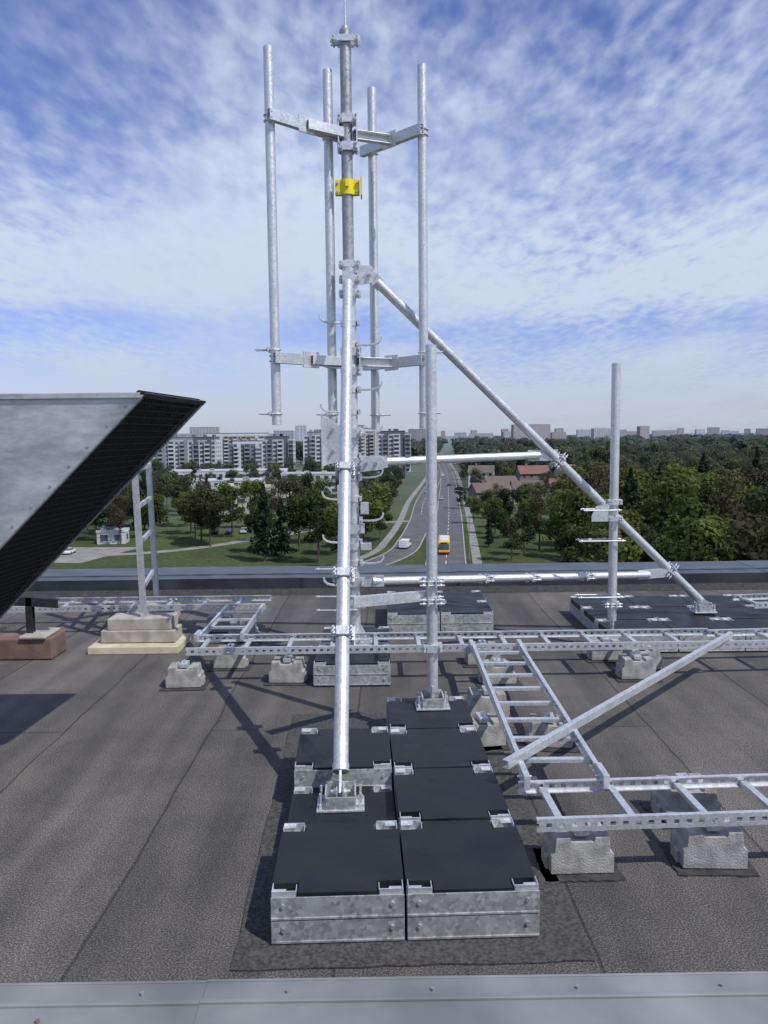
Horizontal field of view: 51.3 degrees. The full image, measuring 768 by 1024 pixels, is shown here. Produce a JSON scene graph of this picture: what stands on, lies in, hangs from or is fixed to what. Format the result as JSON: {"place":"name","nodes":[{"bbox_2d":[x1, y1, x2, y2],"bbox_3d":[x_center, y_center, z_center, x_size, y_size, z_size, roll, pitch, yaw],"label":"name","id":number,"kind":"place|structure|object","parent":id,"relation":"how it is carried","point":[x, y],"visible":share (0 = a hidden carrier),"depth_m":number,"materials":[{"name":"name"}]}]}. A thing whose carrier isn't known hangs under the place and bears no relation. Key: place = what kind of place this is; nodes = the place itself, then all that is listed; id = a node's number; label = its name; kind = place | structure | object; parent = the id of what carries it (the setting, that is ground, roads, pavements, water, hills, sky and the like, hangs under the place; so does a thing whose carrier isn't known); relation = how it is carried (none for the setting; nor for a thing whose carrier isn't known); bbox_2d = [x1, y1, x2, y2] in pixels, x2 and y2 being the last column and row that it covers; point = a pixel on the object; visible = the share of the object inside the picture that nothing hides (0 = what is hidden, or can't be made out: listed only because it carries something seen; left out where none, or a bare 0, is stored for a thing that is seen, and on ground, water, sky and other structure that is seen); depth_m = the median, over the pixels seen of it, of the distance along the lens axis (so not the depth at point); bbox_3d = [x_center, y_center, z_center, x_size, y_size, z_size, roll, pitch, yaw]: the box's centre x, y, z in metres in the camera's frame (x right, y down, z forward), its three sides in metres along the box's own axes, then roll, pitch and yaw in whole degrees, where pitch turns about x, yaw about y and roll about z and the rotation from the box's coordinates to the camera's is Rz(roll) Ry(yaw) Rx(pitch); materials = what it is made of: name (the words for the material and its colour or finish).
{"place":"outdoors","nodes":[
{"label":"outdoors","id":0,"kind":"place"},
{"bbox_2d":[96,525,129,543],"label":"garage","id":1,"kind":"structure","parent":0,"point":[107,534],"depth_m":204.08,"materials":[{"name":"white glass"}]},
{"bbox_2d":[152,437,192,469],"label":"walls","id":2,"kind":"structure","parent":0,"point":[173,440],"depth_m":581.15,"materials":[{"name":"concrete"}]},
{"bbox_2d":[187,437,220,465],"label":"walls","id":3,"kind":"structure","parent":0,"point":[208,441],"depth_m":556.59,"materials":[{"name":"concrete"}]},
{"bbox_2d":[228,441,261,468],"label":"walls","id":4,"kind":"structure","parent":0,"point":[256,443],"depth_m":591.56,"materials":[{"name":"concrete"}]},
{"bbox_2d":[261,436,295,468],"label":"walls","id":5,"kind":"structure","parent":0,"point":[284,440],"depth_m":551.60,"materials":[{"name":"concrete"}]},
{"bbox_2d":[263,441,295,469],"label":"windows","id":6,"kind":"structure","parent":5,"relation":"attached to","point":[279,446],"depth_m":551.43,"materials":[{"name":"grey glass"}]},
{"bbox_2d":[303,432,321,465],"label":"walls","id":7,"kind":"structure","parent":0,"point":[309,434],"depth_m":579.90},
{"bbox_2d":[0,0,767,435],"label":"sky","id":8,"kind":"structure","parent":0,"point":[597,170],"materials":[{"name":"blue"}]},
{"bbox_2d":[0,589,767,982],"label":"flat roof","id":9,"kind":"structure","parent":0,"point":[134,805],"depth_m":4.62,"materials":[{"name":"fabric"}]},
{"bbox_2d":[0,627,65,659],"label":"brown concrete slab","id":10,"kind":"object","parent":9,"relation":"on","point":[46,643],"depth_m":7.24,"materials":[{"name":"concrete"}]},
{"bbox_2d":[14,596,60,632],"bbox_3d":[-3.781,0.912,7.317,1.626,0.460,0.060,-1,6,0],"label":"duct trestle","id":11,"kind":"object","parent":10,"relation":"on","point":[30,603],"visible":0.74,"depth_m":7.28,"materials":[{"name":"metal"}]},
{"bbox_2d":[0,390,205,618],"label":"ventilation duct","id":12,"kind":"object","parent":9,"relation":"on","point":[72,465],"visible":1,"depth_m":4.10,"materials":[{"name":"metal"}]},
{"bbox_2d":[88,461,190,654],"bbox_3d":[-2.337,0.298,8.114,0.840,1.901,1.600,-1,6,0],"label":"pipe support stand","id":13,"kind":"object","parent":9,"relation":"on","point":[143,631],"visible":0.81,"depth_m":7.54,"materials":[{"name":"metal"}]},
{"bbox_2d":[159,678,210,690],"bbox_3d":[-1.606,1.398,6.467,0.370,0.006,0.302,-1,6,-3],"label":"rubber pad","id":14,"kind":"object","parent":9,"relation":"on","point":[201,688],"visible":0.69,"depth_m":6.36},
{"bbox_2d":[165,659,204,687],"bbox_3d":[-1.607,1.290,6.452,0.303,0.206,0.177,-1,6,-3],"label":"concrete block","id":15,"kind":"object","parent":14,"relation":"on","point":[184,673],"depth_m":6.37,"materials":[{"name":"concrete"}]},
{"bbox_2d":[203,632,227,633],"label":"rubber pad","id":16,"kind":"object","parent":9,"relation":"on","point":[217,632],"visible":0.05,"depth_m":8.15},
{"bbox_2d":[205,611,232,631],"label":"concrete block","id":17,"kind":"object","parent":16,"relation":"on","point":[211,616],"depth_m":8.16,"materials":[{"name":"concrete"}]},
{"bbox_2d":[207,661,253,671],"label":"rubber pad","id":18,"kind":"object","parent":9,"relation":"on","point":[212,669],"visible":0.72,"depth_m":6.88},
{"bbox_2d":[213,642,248,667],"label":"concrete block","id":19,"kind":"object","parent":18,"relation":"on","point":[230,661],"depth_m":6.89,"materials":[{"name":"concrete"}]},
{"bbox_2d":[185,628,728,655],"bbox_3d":[0.601,1.086,6.710,4.420,0.060,0.444,-1,6,-1],"label":"cable ladder","id":20,"kind":"object","parent":19,"relation":"on","point":[461,645],"visible":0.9,"depth_m":6.65,"materials":[{"name":"metal"}]},
{"bbox_2d":[194,628,609,789],"bbox_3d":[0.349,1.143,5.934,1.977,0.070,4.101,-5,7,-38],"label":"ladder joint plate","id":21,"kind":"object","parent":20,"relation":"attached to","point":[602,774],"visible":0.93,"depth_m":4.01,"materials":[{"name":"metal"}]},
{"bbox_2d":[200,603,264,638],"bbox_3d":[-1.409,1.023,7.531,0.384,0.060,1.240,-1,6,0],"label":"cable ladder","id":22,"kind":"object","parent":21,"relation":"attached to","point":[213,622],"visible":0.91,"depth_m":7.59,"materials":[{"name":"metal"}]},
{"bbox_2d":[473,643,598,777],"bbox_3d":[0.905,1.208,5.251,0.419,0.060,2.502,-1,6,0],"label":"cable ladder","id":23,"kind":"object","parent":21,"relation":"attached to","point":[588,756],"visible":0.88,"depth_m":5.08,"materials":[{"name":"metal"}]},
{"bbox_2d":[502,631,732,769],"bbox_3d":[1.737,1.143,5.316,0.035,0.045,3.408,4,7,41],"label":"loose steel channel","id":24,"kind":"object","parent":23,"relation":"on","point":[533,748],"visible":1,"depth_m":4.85,"materials":[{"name":"metal"}]},
{"bbox_2d":[224,641,261,643],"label":"rubber pad","id":25,"kind":"object","parent":9,"relation":"on","point":[242,642],"visible":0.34,"depth_m":7.77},
{"bbox_2d":[228,621,259,638],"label":"concrete block","id":26,"kind":"object","parent":25,"relation":"on","point":[254,629],"depth_m":7.82,"materials":[{"name":"concrete"}]},
{"bbox_2d":[263,674,311,685],"bbox_3d":[-0.787,1.380,6.568,0.370,0.006,0.299,0,6,2],"label":"rubber pad","id":27,"kind":"object","parent":9,"relation":"on","point":[305,683],"visible":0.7,"depth_m":6.46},
{"bbox_2d":[268,654,307,682],"bbox_3d":[-0.787,1.269,6.551,0.314,0.211,0.184,0,6,2],"label":"concrete block","id":28,"kind":"object","parent":27,"relation":"on","point":[287,668],"depth_m":6.47,"materials":[{"name":"concrete"}]},
{"bbox_2d":[313,626,390,685],"bbox_3d":[-0.257,1.234,6.974,0.618,0.189,1.220,-1,6,0],"label":"ballast frame","id":29,"kind":"object","parent":9,"relation":"on","point":[369,668],"visible":0.63,"depth_m":6.38,"materials":[{"name":"metal"}]},
{"bbox_2d":[254,0,717,796],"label":"telecom mast","id":30,"kind":"object","parent":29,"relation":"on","point":[340,440],"visible":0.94,"depth_m":6.65,"materials":[{"name":"metal"}]},
{"bbox_2d":[0,971,767,1023],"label":"roof ledge flashing","id":31,"kind":"object","parent":9,"relation":"on","point":[739,997],"visible":1,"depth_m":2.42,"materials":[{"name":"grey metal"}]},
{"bbox_2d":[230,712,594,970],"bbox_3d":[0.076,1.581,4.392,1.392,0.006,2.771,-1,6,-1],"label":"protection mat","id":32,"kind":"object","parent":9,"relation":"on","point":[561,938],"visible":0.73,"depth_m":3.18,"materials":[{"name":"rubber"}]},
{"bbox_2d":[270,689,539,943],"bbox_3d":[0.058,1.431,4.292,1.115,0.306,2.354,-1,6,0],"label":"ballast frame","id":33,"kind":"object","parent":32,"relation":"on","point":[430,846],"visible":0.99,"depth_m":3.51,"materials":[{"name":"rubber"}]},
{"bbox_2d":[419,344,444,698],"bbox_3d":[0.306,0.105,5.134,0.160,2.320,0.140,-1,6,0],"label":"support pole","id":34,"kind":"object","parent":33,"relation":"on","point":[432,600],"visible":0.97,"depth_m":5.11,"materials":[{"name":"metal"}]},
{"bbox_2d":[387,590,492,631],"bbox_3d":[0.564,1.059,8.555,1.064,0.219,1.140,-1,6,0],"label":"ballast frame","id":35,"kind":"object","parent":9,"relation":"on","point":[471,610],"visible":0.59,"depth_m":8.00,"materials":[{"name":"metal"}]},
{"bbox_2d":[460,658,477,667],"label":"rubber pad","id":36,"kind":"object","parent":9,"relation":"on","point":[465,664],"visible":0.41,"depth_m":6.91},
{"bbox_2d":[465,639,500,664],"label":"concrete block","id":37,"kind":"object","parent":36,"relation":"on","point":[469,658],"depth_m":6.92,"materials":[{"name":"concrete"}]},
{"bbox_2d":[484,741,509,750],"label":"rubber pad","id":38,"kind":"object","parent":9,"relation":"on","point":[505,747],"visible":0.12,"depth_m":5.10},
{"bbox_2d":[471,711,505,746],"bbox_3d":[0.635,1.391,5.178,0.295,0.201,0.173,-1,6,-9],"label":"concrete block","id":39,"kind":"object","parent":38,"relation":"on","point":[489,729],"depth_m":5.11,"materials":[{"name":"concrete"}]},
{"bbox_2d":[472,676,522,687],"bbox_3d":[0.914,1.372,6.467,0.371,0.006,0.298,-1,6,-5],"label":"rubber pad","id":40,"kind":"object","parent":9,"relation":"on","point":[479,684],"visible":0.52,"depth_m":6.38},
{"bbox_2d":[478,656,515,684],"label":"concrete block","id":41,"kind":"object","parent":40,"relation":"on","point":[502,669],"depth_m":6.37,"materials":[{"name":"concrete"}]},
{"bbox_2d":[519,734,579,752],"bbox_3d":[1.066,1.495,5.171,0.370,0.006,0.297,0,6,6],"label":"rubber pad","id":42,"kind":"object","parent":9,"relation":"on","point":[574,749],"visible":0.35,"depth_m":5.06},
{"bbox_2d":[525,711,572,747],"bbox_3d":[1.065,1.388,5.158,0.298,0.203,0.174,0,6,6],"label":"concrete block","id":43,"kind":"object","parent":42,"relation":"on","point":[539,728],"depth_m":5.08,"materials":[{"name":"concrete"}]},
{"bbox_2d":[534,848,624,881],"bbox_3d":[0.897,1.637,3.719,0.371,0.006,0.300,-1,6,-2],"label":"rubber pad","id":44,"kind":"object","parent":9,"relation":"on","point":[616,875],"visible":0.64,"depth_m":3.60,"materials":[{"name":"rubber"}]},
{"bbox_2d":[541,822,613,873],"bbox_3d":[0.896,1.524,3.704,0.317,0.213,0.185,-1,6,-2],"label":"concrete block","id":45,"kind":"object","parent":44,"relation":"on","point":[572,852],"depth_m":3.62,"materials":[{"name":"concrete"}]},
{"bbox_2d":[518,773,767,831],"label":"cable ladder","id":46,"kind":"object","parent":45,"relation":"on","point":[557,819],"visible":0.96,"depth_m":3.78,"materials":[{"name":"metal"}]},
{"bbox_2d":[580,653,617,662],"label":"rubber pad","id":47,"kind":"object","parent":9,"relation":"on","point":[586,658],"visible":0.46,"depth_m":7.02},
{"bbox_2d":[587,637,622,659],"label":"concrete block","id":48,"kind":"object","parent":47,"relation":"on","point":[602,654],"depth_m":7.02,"materials":[{"name":"concrete"}]},
{"bbox_2d":[608,671,662,681],"bbox_3d":[2.063,1.350,6.567,0.369,0.006,0.300,-1,6,0],"label":"rubber pad","id":49,"kind":"object","parent":9,"relation":"on","point":[616,677],"visible":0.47,"depth_m":6.47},
{"bbox_2d":[615,651,655,678],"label":"concrete block","id":50,"kind":"object","parent":49,"relation":"on","point":[635,665],"depth_m":6.47,"materials":[{"name":"concrete"}]},
{"bbox_2d":[640,801,674,828],"bbox_3d":[1.577,1.584,4.198,0.372,0.006,0.300,-1,6,-6],"label":"rubber pad","id":51,"kind":"object","parent":9,"relation":"on","point":[647,806],"visible":0.13,"depth_m":4.26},
{"bbox_2d":[650,773,720,822],"bbox_3d":[1.575,1.470,4.182,0.320,0.215,0.187,-1,6,-6],"label":"concrete block","id":52,"kind":"object","parent":51,"relation":"on","point":[668,801],"depth_m":4.10,"materials":[{"name":"concrete"}]},
{"bbox_2d":[569,594,767,651],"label":"ballast frame","id":53,"kind":"object","parent":9,"relation":"on","point":[653,612],"visible":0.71,"depth_m":7.96,"materials":[{"name":"rubber"}]},
{"bbox_2d":[575,363,625,628],"bbox_3d":[1.979,-0.120,7.294,0.420,2.440,0.200,-1,6,0],"label":"support pole","id":54,"kind":"object","parent":53,"relation":"on","point":[613,518],"visible":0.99,"depth_m":7.25,"materials":[{"name":"metal"}]},
{"bbox_2d":[733,593,767,608],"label":"cable ladder","id":55,"kind":"object","parent":53,"relation":"on","point":[751,599],"visible":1,"depth_m":8.22,"materials":[{"name":"metal"}]},
{"bbox_2d":[659,842,759,876],"bbox_3d":[1.516,1.627,3.750,0.370,0.006,0.301,0,6,2],"label":"rubber pad","id":56,"kind":"object","parent":9,"relation":"on","point":[750,871],"visible":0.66,"depth_m":3.64,"materials":[{"name":"rubber"}]},
{"bbox_2d":[670,818,747,868],"bbox_3d":[1.516,1.514,3.734,0.320,0.214,0.187,0,6,2],"label":"concrete block","id":57,"kind":"object","parent":56,"relation":"on","point":[719,847],"depth_m":3.65,"materials":[{"name":"concrete"}]},
{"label":"rubber pad","id":58,"kind":"object","parent":9,"relation":"on","visible":0},
{"bbox_2d":[465,685,509,716],"bbox_3d":[0.734,1.335,5.705,0.312,0.210,0.183,-1,6,-3],"label":"concrete block","id":59,"kind":"object","parent":58,"relation":"on","point":[476,700],"depth_m":5.62,"materials":[{"name":"concrete"}]},
{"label":"rubber pad","id":60,"kind":"object","parent":9,"relation":"on","visible":0},
{"bbox_2d":[621,645,661,668],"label":"concrete block","id":61,"kind":"object","parent":60,"relation":"on","point":[654,654],"depth_m":6.73,"materials":[{"name":"concrete"}]},
{"bbox_2d":[377,431,410,471],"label":"walls","id":62,"kind":"structure","parent":0,"point":[402,447],"depth_m":580.68,"materials":[{"name":"concrete"}]},
{"bbox_2d":[379,435,410,470],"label":"windows","id":63,"kind":"structure","parent":62,"relation":"attached to","point":[391,453],"depth_m":580.59,"materials":[{"name":"grey glass"}]},
{"bbox_2d":[23,560,767,597],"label":"parapet wall","id":64,"kind":"structure","parent":0,"point":[308,580],"depth_m":10.24,"materials":[{"name":"metal"}]},
{"bbox_2d":[48,433,755,568],"bbox_3d":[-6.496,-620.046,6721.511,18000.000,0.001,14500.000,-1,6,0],"label":"ground","id":65,"kind":"structure","parent":0,"point":[174,533],"depth_m":198.91,"materials":[{"name":"green plant"}]},
{"bbox_2d":[54,547,135,562],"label":"parking area","id":66,"kind":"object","parent":65,"relation":"on","point":[95,550],"visible":0.33,"depth_m":189.36,"materials":[{"name":"asphalt"}]},
{"bbox_2d":[140,492,168,525],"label":"deciduous tree","id":67,"kind":"object","parent":65,"relation":"on","point":[158,502],"visible":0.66,"depth_m":213.44,"materials":[{"name":"green plant"}]},
{"bbox_2d":[163,472,199,526],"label":"deciduous tree","id":68,"kind":"object","parent":65,"relation":"on","point":[180,485],"visible":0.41,"depth_m":239.65,"materials":[{"name":"green plant"}]},
{"bbox_2d":[169,488,197,533],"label":"deciduous tree","id":69,"kind":"object","parent":65,"relation":"on","point":[177,500],"visible":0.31,"depth_m":221.87,"materials":[{"name":"green plant"}]},
{"bbox_2d":[187,482,233,546],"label":"deciduous tree","id":70,"kind":"object","parent":65,"relation":"on","point":[212,521],"visible":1,"depth_m":195.78,"materials":[{"name":"green plant"}]},
{"bbox_2d":[170,468,287,483],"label":"sports hall","id":71,"kind":"structure","parent":65,"relation":"on","point":[217,472],"depth_m":440.05,"materials":[{"name":"white glass"}]},
{"bbox_2d":[218,484,245,536],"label":"deciduous tree","id":72,"kind":"object","parent":65,"relation":"on","point":[231,492],"visible":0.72,"depth_m":213.69,"materials":[{"name":"green plant"}]},
{"bbox_2d":[60,520,408,556],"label":"footpath","id":73,"kind":"structure","parent":65,"relation":"on","point":[172,550],"depth_m":191.50,"materials":[{"name":"concrete"}]},
{"bbox_2d":[205,433,267,465],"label":"walls","id":74,"kind":"structure","parent":65,"relation":"on","point":[246,435],"depth_m":680.27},
{"bbox_2d":[238,478,271,508],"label":"deciduous tree","id":75,"kind":"object","parent":65,"relation":"on","point":[248,485],"visible":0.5,"depth_m":231.80,"materials":[{"name":"green plant"}]},
{"bbox_2d":[243,501,276,552],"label":"deciduous tree","id":76,"kind":"object","parent":65,"relation":"on","point":[248,519],"visible":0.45,"depth_m":184.78,"materials":[{"name":"green plant"}]},
{"bbox_2d":[247,483,283,560],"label":"conifer tree","id":77,"kind":"object","parent":65,"relation":"on","point":[264,507],"visible":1,"depth_m":172.02,"materials":[{"name":"green plant"}]},
{"bbox_2d":[88,449,467,543],"bbox_3d":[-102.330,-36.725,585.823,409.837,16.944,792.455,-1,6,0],"label":"street trees","id":78,"kind":"object","parent":65,"relation":"on","point":[122,500],"visible":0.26,"depth_m":358.27,"materials":[{"name":"green plant"}]},
{"bbox_2d":[268,497,296,556],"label":"conifer tree","id":79,"kind":"object","parent":65,"relation":"on","point":[282,534],"visible":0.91,"depth_m":178.48,"materials":[{"name":"green plant"}]},
{"bbox_2d":[272,476,307,512],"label":"deciduous tree","id":80,"kind":"object","parent":65,"relation":"on","point":[296,487],"visible":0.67,"depth_m":226.84,"materials":[{"name":"green plant"}]},
{"bbox_2d":[283,494,313,551],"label":"deciduous tree","id":81,"kind":"object","parent":65,"relation":"on","point":[292,525],"visible":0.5,"depth_m":184.85,"materials":[{"name":"green plant"}]},
{"bbox_2d":[294,487,336,563],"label":"deciduous tree","id":82,"kind":"object","parent":65,"relation":"on","point":[312,504],"visible":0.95,"depth_m":167.53,"materials":[{"name":"green plant"}]},
{"bbox_2d":[321,500,337,538],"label":"deciduous tree","id":83,"kind":"object","parent":65,"relation":"on","point":[332,508],"visible":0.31,"depth_m":179.18,"materials":[{"name":"green plant"}]},
{"bbox_2d":[358,428,377,455],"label":"walls","id":84,"kind":"structure","parent":65,"relation":"on","point":[369,442],"depth_m":680.04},
{"bbox_2d":[359,488,384,542],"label":"deciduous tree","id":85,"kind":"object","parent":65,"relation":"on","point":[374,507],"visible":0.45,"depth_m":189.87,"materials":[{"name":"green plant"}]},
{"bbox_2d":[364,482,393,516],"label":"deciduous tree","id":86,"kind":"object","parent":65,"relation":"on","point":[377,490],"visible":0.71,"depth_m":230.37,"materials":[{"name":"green plant"}]},
{"bbox_2d":[369,501,392,540],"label":"deciduous tree","id":87,"kind":"object","parent":65,"relation":"on","point":[386,517],"visible":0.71,"depth_m":204.79,"materials":[{"name":"green plant"}]},
{"bbox_2d":[468,485,511,505],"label":"walls","id":88,"kind":"structure","parent":65,"relation":"on","point":[471,491],"depth_m":298.16,"materials":[{"name":"paint"}]},
{"bbox_2d":[467,480,512,492],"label":"roof","id":89,"kind":"structure","parent":88,"relation":"on","point":[482,486],"depth_m":298.55,"materials":[{"name":"brown tile"}]},
{"bbox_2d":[480,497,507,533],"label":"deciduous tree","id":90,"kind":"object","parent":65,"relation":"on","point":[498,503],"visible":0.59,"depth_m":214.79,"materials":[{"name":"green plant"}]},
{"bbox_2d":[490,508,513,538],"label":"deciduous tree","id":91,"kind":"object","parent":65,"relation":"on","point":[498,519],"visible":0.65,"depth_m":205.76,"materials":[{"name":"green plant"}]},
{"bbox_2d":[494,488,520,514],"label":"deciduous tree","id":92,"kind":"object","parent":65,"relation":"on","point":[508,506],"visible":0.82,"depth_m":227.17,"materials":[{"name":"green plant"}]},
{"bbox_2d":[499,517,522,560],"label":"deciduous tree","id":93,"kind":"object","parent":65,"relation":"on","point":[510,524],"visible":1,"depth_m":168.86,"materials":[{"name":"green plant"}]},
{"bbox_2d":[514,510,535,555],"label":"deciduous tree","id":94,"kind":"object","parent":65,"relation":"on","point":[527,535],"visible":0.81,"depth_m":176.76,"materials":[{"name":"green plant"}]},
{"bbox_2d":[515,467,545,479],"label":"walls","id":95,"kind":"structure","parent":65,"relation":"on","point":[518,475],"depth_m":371.23,"materials":[{"name":"paint"}]},
{"bbox_2d":[514,463,549,473],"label":"roof","id":96,"kind":"structure","parent":95,"relation":"on","point":[531,469],"depth_m":373.39,"materials":[{"name":"tile"}]},
{"bbox_2d":[511,424,550,438],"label":"walls","id":97,"kind":"structure","parent":65,"relation":"on","point":[534,428],"depth_m":1741.91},
{"bbox_2d":[296,433,766,465],"bbox_3d":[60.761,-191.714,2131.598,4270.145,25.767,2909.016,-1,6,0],"label":"distant trees","id":98,"kind":"object","parent":65,"relation":"on","point":[418,448],"visible":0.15,"depth_m":1397.31,"materials":[{"name":"green plant"}]},
{"bbox_2d":[523,494,552,549],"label":"budding tree","id":99,"kind":"object","parent":65,"relation":"on","point":[537,499],"visible":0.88,"depth_m":184.20,"materials":[{"name":"green plant"}]},
{"bbox_2d":[452,434,767,562],"bbox_3d":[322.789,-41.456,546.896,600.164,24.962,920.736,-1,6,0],"label":"woodland","id":100,"kind":"object","parent":65,"relation":"on","point":[703,498],"visible":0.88,"depth_m":145.13,"materials":[{"name":"green plant"}]},
{"bbox_2d":[332,454,481,565],"bbox_3d":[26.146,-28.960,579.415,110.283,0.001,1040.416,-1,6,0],"label":"pavement","id":101,"kind":"structure","parent":0,"point":[475,553],"depth_m":224.37,"materials":[{"name":"concrete"}]},
{"bbox_2d":[465,496,483,523],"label":"deciduous tree","id":102,"kind":"object","parent":101,"relation":"on","point":[476,506],"visible":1,"depth_m":240.48,"materials":[{"name":"green plant"}]},
{"bbox_2d":[363,454,465,564],"bbox_3d":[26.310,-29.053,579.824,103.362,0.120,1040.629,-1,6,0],"label":"road","id":103,"kind":"structure","parent":0,"point":[449,522],"depth_m":232.73,"materials":[{"name":"asphalt"}]},
{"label":"concrete block","id":104,"kind":"object","parent":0,"visible":0},
{"bbox_2d":[7,595,271,612],"bbox_3d":[-3.394,0.969,8.353,4.392,0.060,0.444,-1,6,-1],"label":"cable ladder","id":105,"kind":"object","parent":104,"relation":"on","point":[103,602],"visible":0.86,"depth_m":8.16,"materials":[{"name":"metal"}]},
{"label":"concrete block","id":106,"kind":"object","parent":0,"visible":0},
{"bbox_2d":[707,628,767,648],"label":"cable ladder","id":107,"kind":"object","parent":106,"relation":"on","point":[737,643],"visible":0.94,"depth_m":6.92,"materials":[{"name":"metal"}]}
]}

